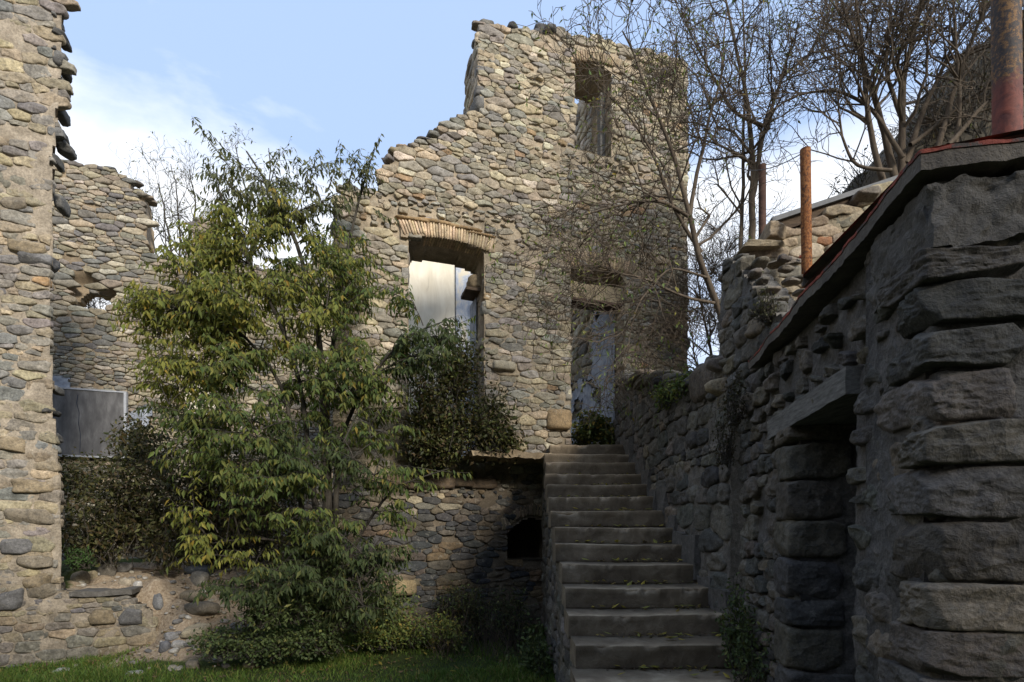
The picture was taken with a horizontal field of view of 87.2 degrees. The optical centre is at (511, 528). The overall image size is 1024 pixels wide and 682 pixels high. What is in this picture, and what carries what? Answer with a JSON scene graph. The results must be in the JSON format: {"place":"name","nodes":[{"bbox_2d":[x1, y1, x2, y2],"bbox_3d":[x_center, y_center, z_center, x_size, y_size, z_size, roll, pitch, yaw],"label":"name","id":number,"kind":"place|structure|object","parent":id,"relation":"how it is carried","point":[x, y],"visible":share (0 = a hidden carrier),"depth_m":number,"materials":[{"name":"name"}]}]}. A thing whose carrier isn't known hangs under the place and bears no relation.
{"place":"outdoors","nodes":[
{"label":"outdoors","id":0,"kind":"place"},
{"bbox_2d":[85,297,109,309],"bbox_3d":[-9.691,-4.806,12.569,1.420,3.266,1.382,0,0,-20],"label":"distant tree","id":1,"kind":"object","parent":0,"point":[93,304],"visible":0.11,"depth_m":12.50,"materials":[{"name":"brown plant"}]},
{"bbox_2d":[110,131,221,255],"bbox_3d":[-9.015,-8.020,13.965,3.216,4.010,2.022,0,0,0],"label":"distant tree","id":2,"kind":"object","parent":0,"point":[164,209],"visible":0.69,"depth_m":13.91,"materials":[{"name":"brown plant"}]},
{"bbox_2d":[208,123,295,263],"bbox_3d":[-7.141,-9.014,14.987,2.014,5.112,1.924,0,0,0],"label":"distant tree","id":3,"kind":"object","parent":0,"point":[231,140],"visible":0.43,"depth_m":14.99,"materials":[{"name":"brown plant"}]},
{"bbox_2d":[0,550,554,681],"bbox_3d":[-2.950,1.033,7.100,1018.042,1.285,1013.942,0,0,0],"label":"ground","id":4,"kind":"structure","parent":0,"point":[158,582],"depth_m":6.74,"materials":[{"name":"brown soil"}]},
{"bbox_2d":[0,0,158,666],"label":"ruined wall","id":5,"kind":"structure","parent":4,"relation":"on","point":[46,615],"depth_m":6.32,"materials":[{"name":"stone"}]},
{"bbox_2d":[62,544,96,570],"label":"fern","id":6,"kind":"object","parent":4,"relation":"on","point":[83,556],"visible":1,"depth_m":6.87,"materials":[{"name":"green plant"}]},
{"bbox_2d":[70,570,90,583],"bbox_3d":[-5.808,0.682,7.239,0.216,0.223,0.189,0,0,27],"label":"field stone","id":7,"kind":"object","parent":4,"relation":"on","point":[81,575],"visible":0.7,"depth_m":7.18,"materials":[{"name":"stone"}]},
{"bbox_2d":[88,570,97,578],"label":"field stone","id":8,"kind":"object","parent":4,"relation":"on","point":[93,574],"visible":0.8,"depth_m":7.32,"materials":[{"name":"beige stone"}]},
{"bbox_2d":[98,563,116,575],"bbox_3d":[-5.814,0.611,7.723,0.271,0.225,0.196,6,-13,0],"label":"field stone","id":9,"kind":"object","parent":4,"relation":"on","point":[109,570],"visible":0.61,"depth_m":7.65,"materials":[{"name":"grey stone"}]},
{"bbox_2d":[112,562,133,571],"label":"field stone","id":10,"kind":"object","parent":4,"relation":"on","point":[124,567],"visible":0.45,"depth_m":7.88,"materials":[{"name":"grey stone"}]},
{"bbox_2d":[118,578,136,585],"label":"field stone","id":11,"kind":"object","parent":4,"relation":"on","point":[126,581],"visible":0.61,"depth_m":7.08,"materials":[{"name":"beige stone"}]},
{"bbox_2d":[133,581,142,585],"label":"field stone","id":12,"kind":"object","parent":4,"relation":"on","point":[137,583],"visible":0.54,"depth_m":7.03,"materials":[{"name":"white stone"}]},
{"bbox_2d":[133,568,179,573],"bbox_3d":[-5.184,0.621,7.780,1.197,0.056,0.024,0,0,26],"label":"dead stick","id":13,"kind":"object","parent":4,"relation":"on","point":[152,569],"visible":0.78,"depth_m":7.83,"materials":[{"name":"brown wood"}]},
{"bbox_2d":[152,593,163,609],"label":"field stone","id":14,"kind":"object","parent":4,"relation":"on","point":[157,603],"visible":1,"depth_m":6.83,"materials":[{"name":"grey stone"}]},
{"bbox_2d":[142,569,183,571],"bbox_3d":[-4.877,0.598,7.570,0.682,0.049,0.024,0,0,2],"label":"dead stick","id":15,"kind":"object","parent":4,"relation":"on","point":[159,569],"visible":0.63,"depth_m":7.57,"materials":[{"name":"brown wood"}]},
{"bbox_2d":[158,640,170,652],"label":"field stone","id":16,"kind":"object","parent":4,"relation":"on","point":[165,646],"visible":0.93,"depth_m":6.28,"materials":[{"name":"grey stone"}]},
{"bbox_2d":[165,632,179,640],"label":"field stone","id":17,"kind":"object","parent":4,"relation":"on","point":[170,636],"visible":0.9,"depth_m":6.41,"materials":[{"name":"grey stone"}]},
{"bbox_2d":[168,665,176,670],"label":"pebble","id":18,"kind":"object","parent":4,"relation":"on","point":[172,666],"visible":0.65,"depth_m":6.00,"materials":[{"name":"stone"}]},
{"bbox_2d":[168,648,178,653],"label":"pebble","id":19,"kind":"object","parent":4,"relation":"on","point":[172,650],"visible":0.99,"depth_m":6.25,"materials":[{"name":"stone"}]},
{"bbox_2d":[172,619,182,623],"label":"pebble","id":20,"kind":"object","parent":4,"relation":"on","point":[176,621],"visible":1,"depth_m":6.62,"materials":[{"name":"stone"}]},
{"bbox_2d":[171,640,185,647],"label":"field stone","id":21,"kind":"object","parent":4,"relation":"on","point":[177,643],"visible":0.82,"depth_m":6.32,"materials":[{"name":"grey stone"}]},
{"bbox_2d":[57,398,305,577],"bbox_3d":[-5.022,-0.510,7.872,4.241,2.858,2.202,0,0,0],"label":"bramble thicket","id":22,"kind":"object","parent":4,"relation":"on","point":[125,522],"visible":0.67,"depth_m":7.59,"materials":[{"name":"green plant"}]},
{"bbox_2d":[179,590,205,602],"bbox_3d":[-4.170,0.895,7.003,0.340,0.179,0.237,0,0,16],"label":"field stone","id":23,"kind":"object","parent":4,"relation":"on","point":[185,595],"visible":0.56,"depth_m":6.91,"materials":[{"name":"stone"}]},
{"bbox_2d":[185,660,199,668],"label":"field stone","id":24,"kind":"object","parent":4,"relation":"on","point":[192,663],"visible":0.79,"depth_m":6.02,"materials":[{"name":"grey stone"}]},
{"bbox_2d":[180,623,211,638],"bbox_3d":[-3.848,1.259,6.564,0.335,0.160,0.330,-5,9,0],"label":"field stone","id":25,"kind":"object","parent":4,"relation":"on","point":[187,632],"visible":0.66,"depth_m":6.46,"materials":[{"name":"beige stone"}]},
{"bbox_2d":[184,564,214,574],"bbox_3d":[-4.408,0.608,7.565,0.402,0.182,0.251,5,1,0],"label":"field stone","id":26,"kind":"object","parent":4,"relation":"on","point":[190,569],"visible":0.56,"depth_m":7.47,"materials":[{"name":"grey stone"}]},
{"bbox_2d":[191,571,209,586],"bbox_3d":[-4.315,0.707,7.423,0.273,0.235,0.166,0,0,18],"label":"field stone","id":27,"kind":"object","parent":4,"relation":"on","point":[197,577],"visible":0.81,"depth_m":7.36,"materials":[{"name":"grey stone"}]},
{"bbox_2d":[184,601,219,615],"bbox_3d":[-3.970,1.035,6.899,0.439,0.206,0.382,0,-10,0],"label":"field stone","id":28,"kind":"object","parent":4,"relation":"on","point":[204,608],"visible":0.86,"depth_m":6.77,"materials":[{"name":"grey stone"}]},
{"bbox_2d":[221,663,230,667],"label":"pebble","id":29,"kind":"object","parent":4,"relation":"on","point":[227,665],"visible":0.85,"depth_m":6.16,"materials":[{"name":"stone"}]},
{"bbox_2d":[234,624,252,635],"bbox_3d":[-3.433,1.311,6.838,0.251,0.157,0.204,-14,6,0],"label":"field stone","id":30,"kind":"object","parent":4,"relation":"on","point":[238,628],"visible":0.13,"depth_m":6.78,"materials":[{"name":"grey stone"}]},
{"bbox_2d":[242,661,257,668],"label":"field stone","id":31,"kind":"object","parent":4,"relation":"on","point":[246,665],"visible":0.5,"depth_m":6.14,"materials":[{"name":"grey stone"}]},
{"bbox_2d":[50,159,472,560],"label":"back wall","id":32,"kind":"structure","parent":4,"relation":"on","point":[103,235],"depth_m":10.46,"materials":[{"name":"stone"}]},
{"bbox_2d":[183,615,355,669],"bbox_3d":[-2.733,1.309,6.090,1.828,0.626,0.773,0,0,-6],"label":"ground ivy","id":33,"kind":"object","parent":4,"relation":"on","point":[217,644],"visible":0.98,"depth_m":6.02,"materials":[{"name":"green plant"}]},
{"bbox_2d":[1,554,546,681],"bbox_3d":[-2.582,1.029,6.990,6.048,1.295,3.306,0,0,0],"label":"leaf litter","id":34,"kind":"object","parent":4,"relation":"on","point":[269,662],"visible":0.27,"depth_m":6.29,"materials":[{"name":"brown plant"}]},
{"bbox_2d":[107,117,475,628],"bbox_3d":[-2.503,-1.975,6.294,4.181,6.411,2.275,0,0,0],"label":"leafy tree","id":35,"kind":"object","parent":4,"relation":"on","point":[204,309],"visible":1,"depth_m":6.11,"materials":[{"name":"green plant"}]},
{"bbox_2d":[218,523,418,645],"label":"undergrowth","id":36,"kind":"object","parent":4,"relation":"on","point":[270,617],"visible":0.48,"depth_m":6.23,"materials":[{"name":"green plant"}]},
{"bbox_2d":[350,592,473,657],"bbox_3d":[-1.308,1.263,6.921,1.557,0.839,0.942,0,0,-18],"label":"weed clump","id":37,"kind":"object","parent":4,"relation":"on","point":[394,638],"visible":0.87,"depth_m":6.84,"materials":[{"name":"green plant"}]},
{"bbox_2d":[414,591,547,660],"bbox_3d":[-0.322,1.232,7.060,1.990,0.859,1.476,0,0,0],"label":"bush","id":38,"kind":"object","parent":4,"relation":"on","point":[489,646],"depth_m":6.86,"materials":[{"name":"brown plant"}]},
{"bbox_2d":[432,570,543,652],"bbox_3d":[-0.385,1.160,7.282,1.600,1.144,0.846,0,0,29],"label":"weed clump","id":39,"kind":"object","parent":4,"relation":"on","point":[476,617],"visible":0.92,"depth_m":7.25,"materials":[{"name":"green plant"}]},
{"bbox_2d":[330,20,690,633],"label":"ruined house front","id":40,"kind":"structure","parent":4,"relation":"on","point":[486,153],"depth_m":8.13,"materials":[{"name":"stone"}]},
{"bbox_2d":[480,18,493,23],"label":"loose stone","id":41,"kind":"object","parent":40,"relation":"on","point":[486,21],"visible":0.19,"depth_m":8.10,"materials":[{"name":"grey stone"}]},
{"bbox_2d":[507,21,517,28],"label":"loose stone","id":42,"kind":"object","parent":40,"relation":"on","point":[511,25],"visible":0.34,"depth_m":8.24,"materials":[{"name":"grey stone"}]},
{"bbox_2d":[533,23,545,30],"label":"loose stone","id":43,"kind":"object","parent":40,"relation":"on","point":[541,25],"visible":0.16,"depth_m":8.37,"materials":[{"name":"grey stone"}]},
{"bbox_2d":[543,23,556,33],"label":"loose stone","id":44,"kind":"object","parent":40,"relation":"on","point":[552,27],"visible":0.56,"depth_m":8.29,"materials":[{"name":"grey stone"}]},
{"bbox_2d":[571,406,615,445],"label":"bush","id":45,"kind":"object","parent":40,"relation":"attached to","point":[596,435],"visible":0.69,"depth_m":8.74,"materials":[{"name":"green plant"}]},
{"bbox_2d":[506,618,555,680],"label":"weed clump","id":46,"kind":"object","parent":4,"relation":"on","point":[534,656],"visible":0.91,"depth_m":6.02,"materials":[{"name":"green plant"}]},
{"bbox_2d":[541,444,755,681],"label":"staircase","id":47,"kind":"structure","parent":4,"relation":"on","point":[573,617],"depth_m":4.80,"materials":[{"name":"stone"}]},
{"bbox_2d":[462,449,551,464],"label":"landing slab","id":48,"kind":"structure","parent":47,"relation":"on","point":[523,458],"depth_m":7.57,"materials":[{"name":"stone"}]},
{"bbox_2d":[393,319,533,475],"bbox_3d":[-0.685,-1.819,7.468,2.071,2.205,1.182,0,0,0],"label":"bush","id":49,"kind":"object","parent":48,"relation":"on","point":[443,427],"visible":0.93,"depth_m":7.36,"materials":[{"name":"green plant"}]},
{"bbox_2d":[556,462,736,671],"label":"step litter","id":50,"kind":"object","parent":47,"relation":"on","point":[624,669],"visible":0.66,"depth_m":4.74,"materials":[{"name":"brown plant"}]},
{"bbox_2d":[714,572,775,681],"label":"stair shrub","id":51,"kind":"object","parent":47,"relation":"on","point":[739,647],"visible":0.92,"depth_m":3.48,"materials":[{"name":"green plant"}]},
{"bbox_2d":[613,355,751,665],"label":"stair wall","id":52,"kind":"structure","parent":4,"relation":"on","point":[695,495],"depth_m":4.89,"materials":[{"name":"stone"}]},
{"bbox_2d":[650,363,698,417],"bbox_3d":[1.600,-1.404,5.312,0.365,0.441,1.182,0,0,0],"label":"wall ivy","id":53,"kind":"object","parent":52,"relation":"attached to","point":[663,397],"depth_m":5.33,"materials":[{"name":"green plant"}]},
{"bbox_2d":[737,129,1023,681],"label":"stone shed","id":54,"kind":"structure","parent":4,"relation":"on","point":[880,470],"depth_m":1.71,"materials":[{"name":"grey stone"}]},
{"bbox_2d":[712,253,805,428],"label":"stub wall","id":55,"kind":"structure","parent":54,"relation":"on","point":[740,339],"depth_m":3.86,"materials":[{"name":"stone"}]},
{"bbox_2d":[703,359,750,470],"bbox_3d":[1.567,-0.797,3.856,0.290,0.735,0.538,0,0,0],"label":"ivy","id":56,"kind":"object","parent":55,"relation":"attached to","point":[728,455],"depth_m":3.85,"materials":[{"name":"green plant"}]},
{"bbox_2d":[743,270,787,324],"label":"moss tuft","id":57,"kind":"object","parent":55,"relation":"attached to","point":[761,312],"visible":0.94,"depth_m":3.40,"materials":[{"name":"green plant"}]},
{"bbox_2d":[990,0,1022,134],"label":"flue pipe","id":58,"kind":"object","parent":54,"relation":"on","point":[1006,69],"visible":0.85,"depth_m":2.02,"materials":[{"name":"metal"}]},
{"bbox_2d":[0,621,556,681],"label":"grass","id":59,"kind":"structure","parent":0,"point":[97,675],"depth_m":5.94,"materials":[{"name":"green plant"}]},
{"bbox_2d":[55,0,1022,369],"label":"sky","id":60,"kind":"structure","parent":0,"point":[321,74],"materials":[{"name":"blue"}]},
{"bbox_2d":[758,163,765,237],"bbox_3d":[2.982,-2.662,6.400,0.084,3.324,0.084,0,0,0],"label":"rusty post","id":61,"kind":"object","parent":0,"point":[762,211],"visible":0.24,"depth_m":6.37,"materials":[{"name":"brown metal"}]},
{"bbox_2d":[800,146,811,288],"bbox_3d":[2.168,-1.868,3.950,0.095,1.836,0.072,0,0,0],"label":"rusty post","id":62,"kind":"object","parent":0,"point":[806,207],"visible":0.45,"depth_m":3.92,"materials":[{"name":"brown metal"}]},
{"bbox_2d":[733,154,799,170],"bbox_3d":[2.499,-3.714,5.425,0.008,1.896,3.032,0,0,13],"label":"wire","id":63,"kind":"object","parent":62,"relation":"attached to","point":[770,167],"visible":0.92,"depth_m":5.01,"materials":[{"name":"black metal"}]},
{"bbox_2d":[843,35,1023,191],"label":"hillside","id":64,"kind":"structure","parent":0,"point":[966,136],"depth_m":6.98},
{"bbox_2d":[445,0,807,441],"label":"bare tree","id":65,"kind":"object","parent":64,"relation":"on","point":[692,235],"visible":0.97,"depth_m":6.06,"materials":[{"name":"brown plant"}]},
{"bbox_2d":[625,176,796,369],"bbox_3d":[3.111,-3.680,8.498,2.797,3.404,2.300,0,0,-40],"label":"young tree","id":66,"kind":"object","parent":64,"relation":"on","point":[708,317],"visible":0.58,"depth_m":8.37,"materials":[{"name":"brown plant"}]},
{"bbox_2d":[596,0,921,249],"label":"bare tree","id":67,"kind":"object","parent":64,"relation":"on","point":[758,145],"visible":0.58,"depth_m":6.79,"materials":[{"name":"brown plant"}]},
{"bbox_2d":[704,181,892,396],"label":"garden wall","id":68,"kind":"structure","parent":64,"relation":"on","point":[830,227],"depth_m":4.13,"materials":[{"name":"stone"}]},
{"bbox_2d":[758,175,897,238],"bbox_3d":[3.058,-2.654,4.691,1.933,0.656,1.200,0,0,6],"label":"metal sheet","id":69,"kind":"object","parent":68,"relation":"on","point":[791,219],"visible":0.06,"depth_m":4.18,"materials":[{"name":"grey metal"}]},
{"bbox_2d":[701,0,1023,203],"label":"bare tree","id":70,"kind":"object","parent":64,"relation":"on","point":[857,44],"visible":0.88,"depth_m":6.04,"materials":[{"name":"brown plant"}]},
{"bbox_2d":[821,17,1023,197],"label":"bank scrub","id":71,"kind":"object","parent":64,"relation":"on","point":[929,114],"visible":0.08,"depth_m":6.92,"materials":[{"name":"brown plant"}]},
{"bbox_2d":[865,0,1023,145],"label":"bare tree","id":72,"kind":"object","parent":64,"relation":"on","point":[982,10],"visible":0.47,"depth_m":5.89,"materials":[{"name":"brown plant"}]},
{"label":"floor","id":73,"kind":"structure","parent":0,"visible":0},
{"bbox_2d":[570,100,612,444],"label":"partition wall","id":74,"kind":"structure","parent":73,"relation":"on","point":[583,396],"depth_m":10.12,"materials":[{"name":"stone"}]}
]}

